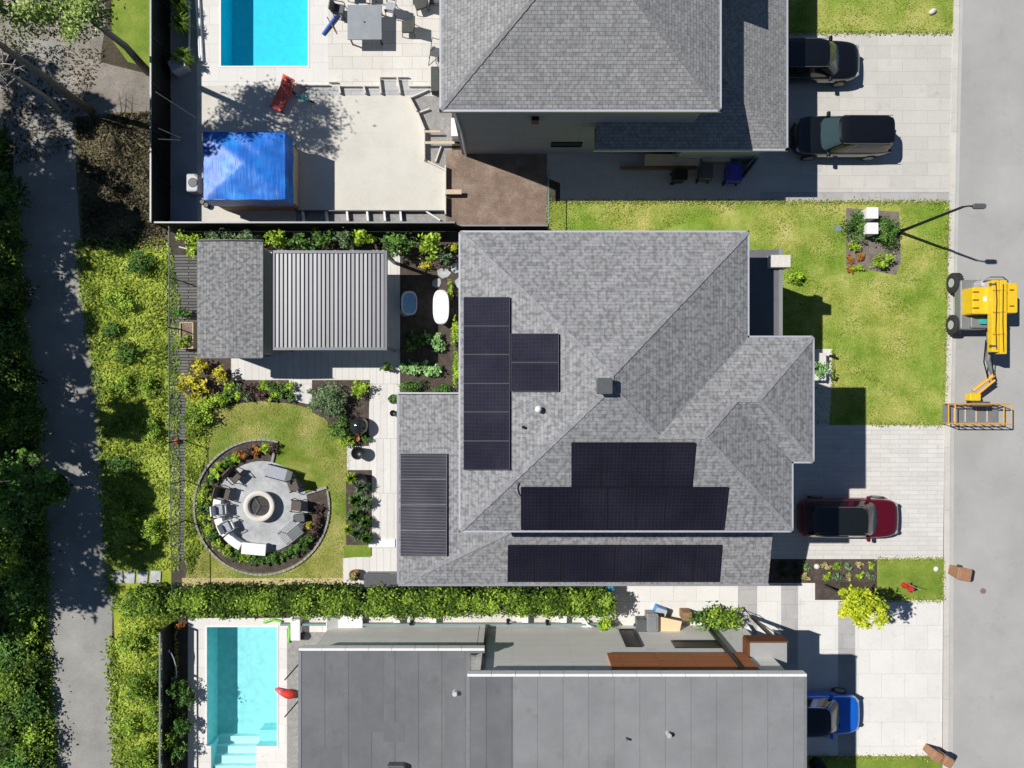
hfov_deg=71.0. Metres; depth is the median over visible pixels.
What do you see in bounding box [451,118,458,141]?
heat pump
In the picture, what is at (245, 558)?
bed plant
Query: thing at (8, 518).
wild bush
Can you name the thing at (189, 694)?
bush
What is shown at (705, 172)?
wheeled bin
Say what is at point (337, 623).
sun lounger
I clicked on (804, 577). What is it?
bed plant
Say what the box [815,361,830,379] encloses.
bush
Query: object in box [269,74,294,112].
sun lounger
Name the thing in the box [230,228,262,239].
bush
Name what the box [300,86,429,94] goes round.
grey step
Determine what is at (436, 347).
vegetable plant
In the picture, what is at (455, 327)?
plant
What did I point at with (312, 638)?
gravel strip
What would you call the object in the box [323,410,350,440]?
bush
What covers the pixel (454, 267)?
stepping stone
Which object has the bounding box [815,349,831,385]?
planter bed
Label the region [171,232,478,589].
yard ground
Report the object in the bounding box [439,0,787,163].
house
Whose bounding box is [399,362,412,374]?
vegetable plant
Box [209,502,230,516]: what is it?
chair
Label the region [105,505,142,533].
wild bush
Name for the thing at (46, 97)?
dead tree
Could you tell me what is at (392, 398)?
plant pot
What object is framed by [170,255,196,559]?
deck boards
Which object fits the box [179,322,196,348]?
raised bed
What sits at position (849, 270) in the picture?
flowering plant
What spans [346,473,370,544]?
narrow bed
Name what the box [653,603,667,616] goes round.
recycling box
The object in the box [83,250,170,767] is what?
verge
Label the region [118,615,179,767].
weeds
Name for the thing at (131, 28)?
verge lawn
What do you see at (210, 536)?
bed plant
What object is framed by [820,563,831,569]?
bed plant
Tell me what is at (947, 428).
curb
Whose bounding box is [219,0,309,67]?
swimming pool
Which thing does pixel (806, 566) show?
bed plant
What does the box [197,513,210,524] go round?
bed plant
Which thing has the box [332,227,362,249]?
bush
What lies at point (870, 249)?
front bed
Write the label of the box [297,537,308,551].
bed plant
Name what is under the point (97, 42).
track
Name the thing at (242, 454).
bed plant
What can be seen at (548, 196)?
wire fence
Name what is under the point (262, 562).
bed plant
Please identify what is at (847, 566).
bed plant
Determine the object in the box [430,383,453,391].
plant
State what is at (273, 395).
flowering plant
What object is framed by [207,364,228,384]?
bush
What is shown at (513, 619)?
side path
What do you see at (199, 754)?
deck
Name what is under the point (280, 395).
flowering plant
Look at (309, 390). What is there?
tuft plant
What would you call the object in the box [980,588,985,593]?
manhole cap
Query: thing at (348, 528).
spiky plant
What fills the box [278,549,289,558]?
bed plant
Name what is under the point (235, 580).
dry strip
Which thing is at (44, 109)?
leaf litter
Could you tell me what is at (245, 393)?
flowering plant
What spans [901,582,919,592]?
fire hydrant
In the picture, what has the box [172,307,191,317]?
weeds
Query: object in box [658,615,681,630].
plywood board
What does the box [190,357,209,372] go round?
bush
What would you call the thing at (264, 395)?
flowering plant
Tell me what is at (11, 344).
wild bush
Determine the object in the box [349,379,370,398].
bush
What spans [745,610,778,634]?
handrail
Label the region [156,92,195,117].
lath
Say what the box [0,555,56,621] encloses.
wild bush
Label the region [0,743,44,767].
wild bush
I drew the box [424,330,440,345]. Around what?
vegetable plant
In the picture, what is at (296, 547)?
bed plant
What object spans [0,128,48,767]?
ground cover
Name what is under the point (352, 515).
spiky plant
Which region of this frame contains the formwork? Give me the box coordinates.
[408,89,446,215]
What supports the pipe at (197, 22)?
on the pool deck at (210, 72)
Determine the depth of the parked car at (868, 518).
32.88 m
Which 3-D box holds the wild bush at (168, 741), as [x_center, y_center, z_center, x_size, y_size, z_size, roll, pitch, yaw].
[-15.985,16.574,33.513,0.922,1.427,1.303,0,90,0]
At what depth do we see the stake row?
33.94 m
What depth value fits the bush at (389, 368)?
33.79 m
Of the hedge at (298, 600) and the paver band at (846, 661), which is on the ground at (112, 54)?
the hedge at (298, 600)
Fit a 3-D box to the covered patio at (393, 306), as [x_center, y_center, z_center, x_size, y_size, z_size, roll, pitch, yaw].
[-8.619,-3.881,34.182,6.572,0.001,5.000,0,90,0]
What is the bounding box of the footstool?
[293,513,306,521]
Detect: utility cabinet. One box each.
[859,223,877,236]
[861,207,877,221]
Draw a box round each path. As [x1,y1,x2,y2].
[13,40,117,767]
[231,355,399,589]
[290,612,619,631]
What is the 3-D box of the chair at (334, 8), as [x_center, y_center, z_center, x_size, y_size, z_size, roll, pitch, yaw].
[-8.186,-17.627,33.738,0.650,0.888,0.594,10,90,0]
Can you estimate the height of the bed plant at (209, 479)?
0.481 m
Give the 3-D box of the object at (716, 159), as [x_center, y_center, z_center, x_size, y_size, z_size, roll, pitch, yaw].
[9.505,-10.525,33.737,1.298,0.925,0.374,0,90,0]
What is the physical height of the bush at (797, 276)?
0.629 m
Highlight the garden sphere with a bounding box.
[349,417,367,434]
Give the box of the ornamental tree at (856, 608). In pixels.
[825,584,892,630]
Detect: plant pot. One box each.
[348,569,359,581]
[351,447,363,459]
[353,473,366,486]
[354,435,359,441]
[386,394,396,403]
[390,410,395,415]
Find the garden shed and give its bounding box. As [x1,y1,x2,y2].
[196,239,279,357]
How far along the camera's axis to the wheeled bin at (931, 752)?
33.37 m
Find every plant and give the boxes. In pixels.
[174,622,185,629]
[196,494,211,504]
[197,501,208,512]
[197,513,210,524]
[200,483,212,495]
[202,524,212,534]
[204,474,214,484]
[204,530,217,541]
[208,468,220,479]
[211,538,223,551]
[214,462,224,471]
[220,391,232,402]
[221,544,231,556]
[222,456,235,467]
[224,381,234,394]
[227,548,240,562]
[228,452,240,463]
[231,389,242,401]
[232,384,243,391]
[236,450,247,458]
[238,554,250,562]
[242,382,254,392]
[242,390,251,400]
[242,446,254,456]
[246,391,262,399]
[249,382,260,392]
[249,555,261,566]
[251,444,262,457]
[254,556,266,565]
[257,379,270,389]
[259,391,267,400]
[259,442,269,453]
[263,552,276,563]
[264,380,278,391]
[268,391,277,400]
[268,442,279,454]
[270,550,283,564]
[276,381,288,391]
[277,390,287,400]
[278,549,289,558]
[285,392,295,401]
[286,381,295,390]
[287,545,297,557]
[292,542,303,554]
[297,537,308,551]
[303,532,315,542]
[305,526,320,537]
[306,388,317,393]
[306,521,313,528]
[312,504,323,517]
[312,514,322,527]
[343,523,353,533]
[345,508,363,523]
[346,472,356,484]
[348,492,364,507]
[350,524,364,540]
[353,480,370,494]
[359,514,373,528]
[360,494,373,510]
[360,531,373,543]
[397,378,429,391]
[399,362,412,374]
[402,330,420,351]
[408,360,423,376]
[413,333,426,348]
[418,360,439,375]
[419,261,431,270]
[423,363,441,376]
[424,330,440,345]
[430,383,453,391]
[431,336,445,351]
[447,279,453,299]
[448,242,458,251]
[450,309,458,348]
[452,345,458,388]
[780,572,786,579]
[800,572,810,580]
[802,560,811,570]
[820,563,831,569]
[822,572,831,580]
[832,562,841,569]
[832,572,842,581]
[844,562,852,570]
[846,253,853,263]
[846,265,853,272]
[846,572,853,580]
[849,264,866,270]
[855,561,863,568]
[855,571,864,579]
[856,250,864,260]
[865,572,875,580]
[868,561,875,569]
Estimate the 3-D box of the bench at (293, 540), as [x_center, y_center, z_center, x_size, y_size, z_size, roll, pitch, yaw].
[-10.412,7.020,33.797,1.035,0.766,0.828,-40,90,0]
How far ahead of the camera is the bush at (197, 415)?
33.65 m
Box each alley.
[480,586,699,624]
[547,153,739,201]
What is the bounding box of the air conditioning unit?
[186,174,202,194]
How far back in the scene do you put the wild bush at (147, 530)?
33.75 m
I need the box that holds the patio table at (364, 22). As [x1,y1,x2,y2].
[347,5,382,44]
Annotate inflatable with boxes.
[274,688,295,698]
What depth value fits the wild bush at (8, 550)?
32.92 m
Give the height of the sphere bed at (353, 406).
0.001 m
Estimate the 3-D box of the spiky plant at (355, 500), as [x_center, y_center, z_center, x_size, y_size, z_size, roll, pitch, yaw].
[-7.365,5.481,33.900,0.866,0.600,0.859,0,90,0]
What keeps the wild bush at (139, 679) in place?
on the verge
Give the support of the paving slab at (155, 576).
on the verge
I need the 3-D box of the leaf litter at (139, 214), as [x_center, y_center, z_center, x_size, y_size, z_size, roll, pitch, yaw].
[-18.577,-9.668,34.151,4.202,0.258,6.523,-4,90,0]
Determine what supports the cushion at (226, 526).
on the chair at (220, 529)
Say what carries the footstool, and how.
on the round patio at (248, 530)
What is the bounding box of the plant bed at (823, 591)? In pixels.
[768,559,876,599]
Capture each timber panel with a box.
[620,166,696,169]
[644,154,699,165]
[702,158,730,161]
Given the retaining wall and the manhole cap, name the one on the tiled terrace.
the retaining wall
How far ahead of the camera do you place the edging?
34.10 m
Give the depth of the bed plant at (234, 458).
33.89 m
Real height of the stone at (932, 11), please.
0.170 m
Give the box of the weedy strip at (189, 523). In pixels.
[184,395,211,567]
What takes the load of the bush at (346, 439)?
on the sphere bed at (353, 406)
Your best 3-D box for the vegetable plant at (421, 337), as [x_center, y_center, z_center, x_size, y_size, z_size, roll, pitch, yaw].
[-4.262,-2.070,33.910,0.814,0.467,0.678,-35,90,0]
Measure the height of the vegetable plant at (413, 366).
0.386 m
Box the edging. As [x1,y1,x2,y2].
[193,439,329,575]
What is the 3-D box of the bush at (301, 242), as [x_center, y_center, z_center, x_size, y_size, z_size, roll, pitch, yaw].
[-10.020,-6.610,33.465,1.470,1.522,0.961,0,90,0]
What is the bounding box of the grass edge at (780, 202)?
[546,28,954,761]
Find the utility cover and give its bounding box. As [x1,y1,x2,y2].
[834,226,841,231]
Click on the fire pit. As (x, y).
(258, 506)
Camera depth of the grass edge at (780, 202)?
34.15 m
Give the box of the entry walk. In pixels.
[815,384,831,424]
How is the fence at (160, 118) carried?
on the ground at (112, 54)
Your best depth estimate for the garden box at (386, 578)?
33.54 m
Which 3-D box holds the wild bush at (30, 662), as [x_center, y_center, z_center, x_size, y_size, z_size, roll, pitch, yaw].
[-22.685,12.941,33.654,1.873,1.160,3.070,0,90,0]
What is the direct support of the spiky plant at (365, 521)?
on the narrow bed at (350, 489)
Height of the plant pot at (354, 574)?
0.811 m
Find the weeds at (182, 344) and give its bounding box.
[174,333,193,348]
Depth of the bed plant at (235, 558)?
33.88 m
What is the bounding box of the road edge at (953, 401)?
[949,0,962,767]
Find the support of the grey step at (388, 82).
on the tiled terrace
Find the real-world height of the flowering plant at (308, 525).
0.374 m
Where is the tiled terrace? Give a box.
[328,0,438,93]
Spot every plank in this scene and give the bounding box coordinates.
[424,130,439,132]
[424,141,453,143]
[445,189,461,193]
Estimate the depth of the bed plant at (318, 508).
33.98 m
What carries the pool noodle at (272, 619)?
on the deck at (199, 754)
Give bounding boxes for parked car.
[788,35,859,87]
[789,111,894,160]
[797,495,898,541]
[807,687,859,739]
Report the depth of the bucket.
33.97 m
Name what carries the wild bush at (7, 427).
on the ground at (112, 54)
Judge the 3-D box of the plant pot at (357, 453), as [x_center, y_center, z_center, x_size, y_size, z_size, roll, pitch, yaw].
[-7.238,3.238,33.909,0.619,0.550,0.619,0,90,0]
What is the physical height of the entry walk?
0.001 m
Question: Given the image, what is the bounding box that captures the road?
[953,0,1023,767]
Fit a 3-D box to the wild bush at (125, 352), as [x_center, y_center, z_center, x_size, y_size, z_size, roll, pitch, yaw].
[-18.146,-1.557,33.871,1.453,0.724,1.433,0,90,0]
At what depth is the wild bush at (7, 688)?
33.31 m
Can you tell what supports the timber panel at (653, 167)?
on the alley at (589, 176)
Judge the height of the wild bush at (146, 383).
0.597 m
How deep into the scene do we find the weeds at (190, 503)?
34.14 m
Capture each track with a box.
[0,0,105,139]
[72,62,149,116]
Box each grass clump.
[167,12,192,34]
[168,0,191,14]
[170,47,196,69]
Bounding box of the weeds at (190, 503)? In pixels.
[182,395,212,574]
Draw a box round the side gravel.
[412,96,451,168]
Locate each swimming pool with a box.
[205,625,278,767]
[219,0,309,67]
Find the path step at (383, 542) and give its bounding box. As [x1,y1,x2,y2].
[369,539,394,546]
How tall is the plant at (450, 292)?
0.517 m
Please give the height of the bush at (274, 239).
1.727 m
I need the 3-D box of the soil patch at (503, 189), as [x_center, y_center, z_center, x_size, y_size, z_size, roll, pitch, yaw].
[-0.738,-9.191,34.188,4.810,0.001,3.905,0,90,0]
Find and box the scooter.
[293,92,313,102]
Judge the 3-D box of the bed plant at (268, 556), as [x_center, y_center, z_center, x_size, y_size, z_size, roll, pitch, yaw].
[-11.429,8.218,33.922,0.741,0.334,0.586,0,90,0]
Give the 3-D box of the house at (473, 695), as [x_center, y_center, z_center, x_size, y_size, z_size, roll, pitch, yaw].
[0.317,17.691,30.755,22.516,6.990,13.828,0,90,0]
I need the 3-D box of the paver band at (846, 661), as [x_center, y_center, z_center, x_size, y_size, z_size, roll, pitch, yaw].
[15.929,14.000,34.181,0.810,0.001,7.333,0,90,0]
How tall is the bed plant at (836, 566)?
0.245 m
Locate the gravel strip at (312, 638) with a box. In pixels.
[287,628,324,767]
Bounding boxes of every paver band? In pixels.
[738,586,756,634]
[781,585,797,669]
[838,601,854,754]
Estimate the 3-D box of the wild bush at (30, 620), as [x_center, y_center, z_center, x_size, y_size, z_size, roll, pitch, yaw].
[-22.828,11.565,33.728,2.006,1.012,2.891,0,90,0]
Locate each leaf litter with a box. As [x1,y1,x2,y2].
[0,39,103,166]
[75,111,165,249]
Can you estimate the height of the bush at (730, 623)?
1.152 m
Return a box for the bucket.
[203,202,209,207]
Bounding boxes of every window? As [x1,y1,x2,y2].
[551,142,582,146]
[618,629,641,646]
[671,640,721,647]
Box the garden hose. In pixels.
[168,649,176,680]
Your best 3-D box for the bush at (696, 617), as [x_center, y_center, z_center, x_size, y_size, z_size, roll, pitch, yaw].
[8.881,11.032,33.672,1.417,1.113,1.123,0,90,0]
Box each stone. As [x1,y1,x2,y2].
[432,278,440,287]
[437,268,450,278]
[451,263,458,272]
[455,278,458,287]
[929,8,936,14]
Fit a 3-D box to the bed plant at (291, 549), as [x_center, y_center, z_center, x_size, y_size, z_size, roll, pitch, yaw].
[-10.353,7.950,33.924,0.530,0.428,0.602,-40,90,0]
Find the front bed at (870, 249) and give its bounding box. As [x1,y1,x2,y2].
[846,208,900,274]
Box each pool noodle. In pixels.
[263,618,281,623]
[287,626,289,642]
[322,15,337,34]
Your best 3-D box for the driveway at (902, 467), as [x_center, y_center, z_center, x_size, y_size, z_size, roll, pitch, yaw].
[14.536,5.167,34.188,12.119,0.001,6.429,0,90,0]
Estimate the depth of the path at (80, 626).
34.19 m
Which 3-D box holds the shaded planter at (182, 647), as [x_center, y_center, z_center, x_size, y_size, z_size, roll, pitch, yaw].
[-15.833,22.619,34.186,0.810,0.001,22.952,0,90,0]
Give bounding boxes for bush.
[0,167,31,221]
[0,210,33,273]
[0,264,39,313]
[0,319,31,360]
[0,359,47,404]
[0,391,52,444]
[0,397,39,449]
[0,447,21,489]
[0,493,46,545]
[0,507,11,540]
[0,534,30,586]
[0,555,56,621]
[0,589,27,638]
[0,614,8,663]
[0,628,34,674]
[0,660,29,713]
[0,700,7,727]
[0,710,33,751]
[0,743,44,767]
[2,514,61,569]
[4,672,56,725]
[5,627,48,692]
[8,599,46,650]
[10,715,60,765]
[19,741,56,767]
[100,370,135,397]
[101,319,123,339]
[102,282,136,316]
[104,453,137,480]
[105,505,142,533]
[108,594,139,624]
[110,336,143,365]
[113,710,144,740]
[114,628,145,656]
[117,667,157,704]
[125,249,156,278]
[125,741,161,767]
[132,371,161,398]
[138,515,164,548]
[138,624,160,645]
[139,411,163,443]
[140,696,173,730]
[143,650,161,686]
[147,590,179,626]
[156,726,180,751]
[163,675,188,699]
[168,737,188,766]
[170,710,195,736]
[175,229,205,252]
[175,687,196,709]
[176,372,210,401]
[180,399,215,437]
[186,246,196,259]
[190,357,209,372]
[202,227,233,238]
[203,390,228,408]
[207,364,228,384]
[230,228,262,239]
[263,228,287,249]
[279,231,312,249]
[307,227,334,249]
[309,378,346,420]
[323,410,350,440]
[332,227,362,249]
[337,431,356,446]
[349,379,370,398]
[351,228,378,246]
[361,434,370,442]
[373,231,418,259]
[379,362,394,371]
[417,232,444,262]
[427,249,452,266]
[597,613,614,631]
[686,607,716,631]
[699,601,735,631]
[717,605,749,630]
[786,270,803,284]
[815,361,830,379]
[840,207,870,244]
[846,237,861,250]
[869,252,895,267]
[873,213,900,252]
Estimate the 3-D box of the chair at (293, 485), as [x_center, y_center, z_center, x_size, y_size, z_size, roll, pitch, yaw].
[-10.245,4.747,33.738,0.640,0.888,0.584,-20,90,0]
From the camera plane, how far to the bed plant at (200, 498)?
33.88 m
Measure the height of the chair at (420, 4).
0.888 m
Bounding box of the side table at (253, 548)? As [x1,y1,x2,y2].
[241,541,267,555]
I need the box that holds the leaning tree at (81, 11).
[0,0,149,75]
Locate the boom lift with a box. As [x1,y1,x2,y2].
[942,273,1016,424]
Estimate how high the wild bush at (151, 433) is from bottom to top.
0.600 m
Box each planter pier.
[430,618,436,622]
[522,616,527,622]
[560,615,566,622]
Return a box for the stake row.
[295,210,444,221]
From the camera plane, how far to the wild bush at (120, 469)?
33.90 m
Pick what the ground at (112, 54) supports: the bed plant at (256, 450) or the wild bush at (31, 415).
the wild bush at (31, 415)
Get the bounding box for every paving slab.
[112,570,123,583]
[124,570,135,583]
[137,570,148,583]
[150,570,161,583]
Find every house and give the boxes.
[280,615,806,767]
[396,231,814,585]
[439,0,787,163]
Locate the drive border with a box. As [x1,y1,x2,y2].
[760,192,949,200]
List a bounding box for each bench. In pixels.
[277,520,304,547]
[431,67,438,94]
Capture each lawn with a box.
[111,0,149,66]
[186,401,347,577]
[548,202,948,424]
[788,0,952,32]
[807,756,941,767]
[877,559,942,599]
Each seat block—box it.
[213,498,224,517]
[214,516,228,536]
[224,532,244,549]
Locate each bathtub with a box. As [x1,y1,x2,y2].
[401,291,416,314]
[433,290,448,323]
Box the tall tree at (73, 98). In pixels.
[0,0,95,115]
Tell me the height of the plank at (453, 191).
0.040 m
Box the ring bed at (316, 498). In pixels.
[196,441,327,572]
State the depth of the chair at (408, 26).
33.73 m
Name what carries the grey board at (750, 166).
on the alley at (589, 176)
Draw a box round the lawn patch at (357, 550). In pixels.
[344,545,370,556]
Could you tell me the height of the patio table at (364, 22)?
0.781 m
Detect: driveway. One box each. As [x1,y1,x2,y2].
[700,583,942,755]
[740,33,952,201]
[770,425,944,558]
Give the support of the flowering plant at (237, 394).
on the yard ground at (415, 278)
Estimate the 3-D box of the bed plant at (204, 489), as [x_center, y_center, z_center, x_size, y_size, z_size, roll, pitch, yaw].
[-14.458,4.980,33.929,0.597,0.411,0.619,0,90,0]
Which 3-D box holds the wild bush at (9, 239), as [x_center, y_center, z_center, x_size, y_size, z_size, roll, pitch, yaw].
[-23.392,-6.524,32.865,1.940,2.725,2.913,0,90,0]
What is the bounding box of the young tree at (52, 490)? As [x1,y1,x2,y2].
[0,448,76,513]
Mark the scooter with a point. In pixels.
(302, 97)
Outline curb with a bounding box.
[942,0,959,767]
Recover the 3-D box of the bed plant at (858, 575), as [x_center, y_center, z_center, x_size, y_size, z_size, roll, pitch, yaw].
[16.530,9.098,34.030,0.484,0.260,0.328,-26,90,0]
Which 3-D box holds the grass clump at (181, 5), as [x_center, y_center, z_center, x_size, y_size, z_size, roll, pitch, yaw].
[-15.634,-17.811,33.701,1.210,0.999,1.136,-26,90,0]
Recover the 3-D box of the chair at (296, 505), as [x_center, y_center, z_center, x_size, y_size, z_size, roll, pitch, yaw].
[-10.100,5.718,33.738,0.640,0.888,0.584,5,90,0]
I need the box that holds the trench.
[296,212,445,221]
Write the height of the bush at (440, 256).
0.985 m
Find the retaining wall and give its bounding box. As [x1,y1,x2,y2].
[298,76,429,94]
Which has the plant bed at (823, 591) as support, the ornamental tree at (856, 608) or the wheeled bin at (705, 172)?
the ornamental tree at (856, 608)
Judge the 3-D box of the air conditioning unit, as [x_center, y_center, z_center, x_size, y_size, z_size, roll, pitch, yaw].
[-15.000,-9.429,33.892,0.600,0.617,0.850,0,90,0]
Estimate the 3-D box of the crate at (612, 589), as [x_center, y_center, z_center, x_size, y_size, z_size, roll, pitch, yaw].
[4.429,9.476,33.700,0.600,1.000,0.320,0,90,0]
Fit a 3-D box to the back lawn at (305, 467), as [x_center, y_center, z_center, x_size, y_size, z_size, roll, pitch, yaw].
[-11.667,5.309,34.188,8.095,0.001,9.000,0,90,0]
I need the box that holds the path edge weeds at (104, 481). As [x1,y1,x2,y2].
[5,199,124,767]
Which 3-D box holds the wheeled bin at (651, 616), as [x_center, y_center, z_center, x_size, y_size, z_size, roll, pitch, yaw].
[6.495,11.082,33.650,0.540,1.076,0.948,0,90,0]
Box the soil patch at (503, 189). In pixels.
[446,150,546,231]
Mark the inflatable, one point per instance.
(288, 694)
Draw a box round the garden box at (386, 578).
[364,571,396,586]
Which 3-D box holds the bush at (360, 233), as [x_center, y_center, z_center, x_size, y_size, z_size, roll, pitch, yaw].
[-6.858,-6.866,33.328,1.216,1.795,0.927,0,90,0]
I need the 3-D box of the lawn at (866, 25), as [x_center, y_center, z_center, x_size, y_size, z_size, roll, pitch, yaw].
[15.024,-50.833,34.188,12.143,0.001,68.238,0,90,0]
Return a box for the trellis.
[398,350,435,359]
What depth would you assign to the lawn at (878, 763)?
34.19 m
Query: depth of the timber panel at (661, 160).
33.44 m
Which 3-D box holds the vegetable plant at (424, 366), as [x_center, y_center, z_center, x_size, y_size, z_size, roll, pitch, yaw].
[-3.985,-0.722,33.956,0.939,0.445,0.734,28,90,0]
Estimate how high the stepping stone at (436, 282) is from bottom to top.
0.035 m
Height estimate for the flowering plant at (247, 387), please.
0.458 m
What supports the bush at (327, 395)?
on the yard ground at (415, 278)
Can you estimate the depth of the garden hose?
33.49 m
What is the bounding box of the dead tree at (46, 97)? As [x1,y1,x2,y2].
[0,32,63,113]
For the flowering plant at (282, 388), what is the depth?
33.90 m
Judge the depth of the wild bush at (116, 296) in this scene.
33.74 m
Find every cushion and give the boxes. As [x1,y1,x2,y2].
[214,504,223,514]
[221,521,231,532]
[291,617,301,640]
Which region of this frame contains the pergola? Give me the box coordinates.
[272,250,395,351]
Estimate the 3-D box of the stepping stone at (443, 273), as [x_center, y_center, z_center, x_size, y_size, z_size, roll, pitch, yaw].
[-3.236,-5.287,34.182,0.595,0.035,0.520,-28,90,0]
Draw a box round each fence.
[150,0,170,230]
[153,221,457,231]
[159,621,174,767]
[168,226,186,598]
[457,225,548,231]
[547,170,548,224]
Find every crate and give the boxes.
[601,586,613,591]
[679,608,691,620]
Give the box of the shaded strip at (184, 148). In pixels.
[171,0,196,231]
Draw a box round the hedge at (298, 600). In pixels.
[119,579,617,621]
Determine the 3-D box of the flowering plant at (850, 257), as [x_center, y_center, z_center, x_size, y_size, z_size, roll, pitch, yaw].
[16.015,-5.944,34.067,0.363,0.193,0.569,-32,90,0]
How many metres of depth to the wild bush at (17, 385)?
32.99 m
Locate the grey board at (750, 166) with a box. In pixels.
[742,158,757,177]
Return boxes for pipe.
[188,0,189,54]
[195,0,200,61]
[197,0,202,61]
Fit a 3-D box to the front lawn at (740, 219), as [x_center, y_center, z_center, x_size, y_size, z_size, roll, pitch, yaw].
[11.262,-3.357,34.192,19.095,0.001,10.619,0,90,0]
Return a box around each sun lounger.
[265,464,294,483]
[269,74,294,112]
[326,614,362,629]
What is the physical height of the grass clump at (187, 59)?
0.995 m
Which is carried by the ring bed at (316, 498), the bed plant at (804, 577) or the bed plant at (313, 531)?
the bed plant at (313, 531)
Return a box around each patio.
[197,86,445,231]
[217,461,307,552]
[266,250,399,354]
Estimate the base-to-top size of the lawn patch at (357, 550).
0.001 m
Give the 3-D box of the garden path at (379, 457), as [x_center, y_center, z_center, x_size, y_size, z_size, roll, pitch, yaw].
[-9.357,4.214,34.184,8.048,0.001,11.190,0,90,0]
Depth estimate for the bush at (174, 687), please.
33.47 m
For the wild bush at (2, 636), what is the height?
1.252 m
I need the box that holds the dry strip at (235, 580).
[182,578,342,590]
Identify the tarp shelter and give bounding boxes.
[203,132,298,209]
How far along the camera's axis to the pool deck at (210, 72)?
34.19 m
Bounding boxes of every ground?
[0,0,949,766]
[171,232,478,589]
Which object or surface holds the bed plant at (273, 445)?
on the ring bed at (316, 498)
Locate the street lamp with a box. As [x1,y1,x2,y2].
[896,203,985,234]
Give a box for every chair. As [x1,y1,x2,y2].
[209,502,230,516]
[211,485,234,501]
[216,517,238,534]
[221,467,245,484]
[286,477,302,492]
[289,498,304,512]
[328,0,346,20]
[384,0,397,16]
[402,16,415,36]
[413,0,428,15]
[428,37,438,66]
[429,0,438,7]
[581,616,591,627]
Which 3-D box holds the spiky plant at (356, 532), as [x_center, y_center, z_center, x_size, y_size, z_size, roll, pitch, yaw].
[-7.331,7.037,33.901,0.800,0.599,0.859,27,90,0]
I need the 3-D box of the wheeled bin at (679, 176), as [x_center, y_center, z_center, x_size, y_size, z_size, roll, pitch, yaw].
[7.782,-9.720,33.698,0.718,0.980,0.540,0,90,0]
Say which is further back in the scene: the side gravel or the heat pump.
the side gravel
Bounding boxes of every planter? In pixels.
[171,618,187,767]
[815,353,825,380]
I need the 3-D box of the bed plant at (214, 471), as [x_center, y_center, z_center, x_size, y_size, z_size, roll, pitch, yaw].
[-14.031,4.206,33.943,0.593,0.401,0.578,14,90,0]
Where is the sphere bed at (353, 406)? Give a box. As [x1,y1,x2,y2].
[312,381,368,445]
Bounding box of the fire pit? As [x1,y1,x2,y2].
[243,491,274,521]
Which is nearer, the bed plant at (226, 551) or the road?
the bed plant at (226, 551)
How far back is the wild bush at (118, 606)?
33.27 m
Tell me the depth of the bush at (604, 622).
33.47 m
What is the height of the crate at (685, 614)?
0.700 m
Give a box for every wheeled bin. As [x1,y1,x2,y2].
[634,616,646,631]
[645,610,657,631]
[669,168,687,184]
[695,163,712,183]
[722,163,741,185]
[923,744,943,762]
[936,749,954,767]
[948,564,972,581]
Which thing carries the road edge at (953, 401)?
on the road
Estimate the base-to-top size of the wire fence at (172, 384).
1.552 m
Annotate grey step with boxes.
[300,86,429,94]
[382,79,395,85]
[400,79,407,85]
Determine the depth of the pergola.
31.64 m
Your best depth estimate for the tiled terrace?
34.19 m
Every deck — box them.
[188,618,289,767]
[197,0,327,85]
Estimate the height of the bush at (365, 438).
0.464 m
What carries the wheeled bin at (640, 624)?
on the side alley at (632, 602)
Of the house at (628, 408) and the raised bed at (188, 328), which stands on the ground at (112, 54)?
the house at (628, 408)
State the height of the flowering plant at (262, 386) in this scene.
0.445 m
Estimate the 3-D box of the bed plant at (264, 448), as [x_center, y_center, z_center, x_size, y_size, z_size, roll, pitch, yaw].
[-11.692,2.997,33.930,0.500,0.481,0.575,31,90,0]
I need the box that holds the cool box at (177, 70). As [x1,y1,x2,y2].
[167,56,191,77]
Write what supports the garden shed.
on the yard ground at (415, 278)
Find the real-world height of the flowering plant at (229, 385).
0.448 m
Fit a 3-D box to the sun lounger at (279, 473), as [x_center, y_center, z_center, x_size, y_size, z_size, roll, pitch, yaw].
[-10.933,4.234,33.903,1.386,0.555,0.640,15,90,0]
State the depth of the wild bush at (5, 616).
33.55 m
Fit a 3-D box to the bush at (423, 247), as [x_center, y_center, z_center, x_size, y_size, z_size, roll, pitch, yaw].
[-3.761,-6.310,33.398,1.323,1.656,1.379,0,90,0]
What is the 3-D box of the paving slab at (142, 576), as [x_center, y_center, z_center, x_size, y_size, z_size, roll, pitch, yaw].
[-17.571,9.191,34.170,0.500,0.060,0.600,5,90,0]
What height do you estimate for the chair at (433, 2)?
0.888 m
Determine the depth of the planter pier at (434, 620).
33.80 m
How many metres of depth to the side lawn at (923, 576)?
34.18 m
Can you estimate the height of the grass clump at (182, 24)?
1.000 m
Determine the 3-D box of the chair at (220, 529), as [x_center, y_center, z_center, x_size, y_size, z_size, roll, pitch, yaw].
[-13.373,6.685,33.738,0.620,0.888,0.564,-25,90,0]

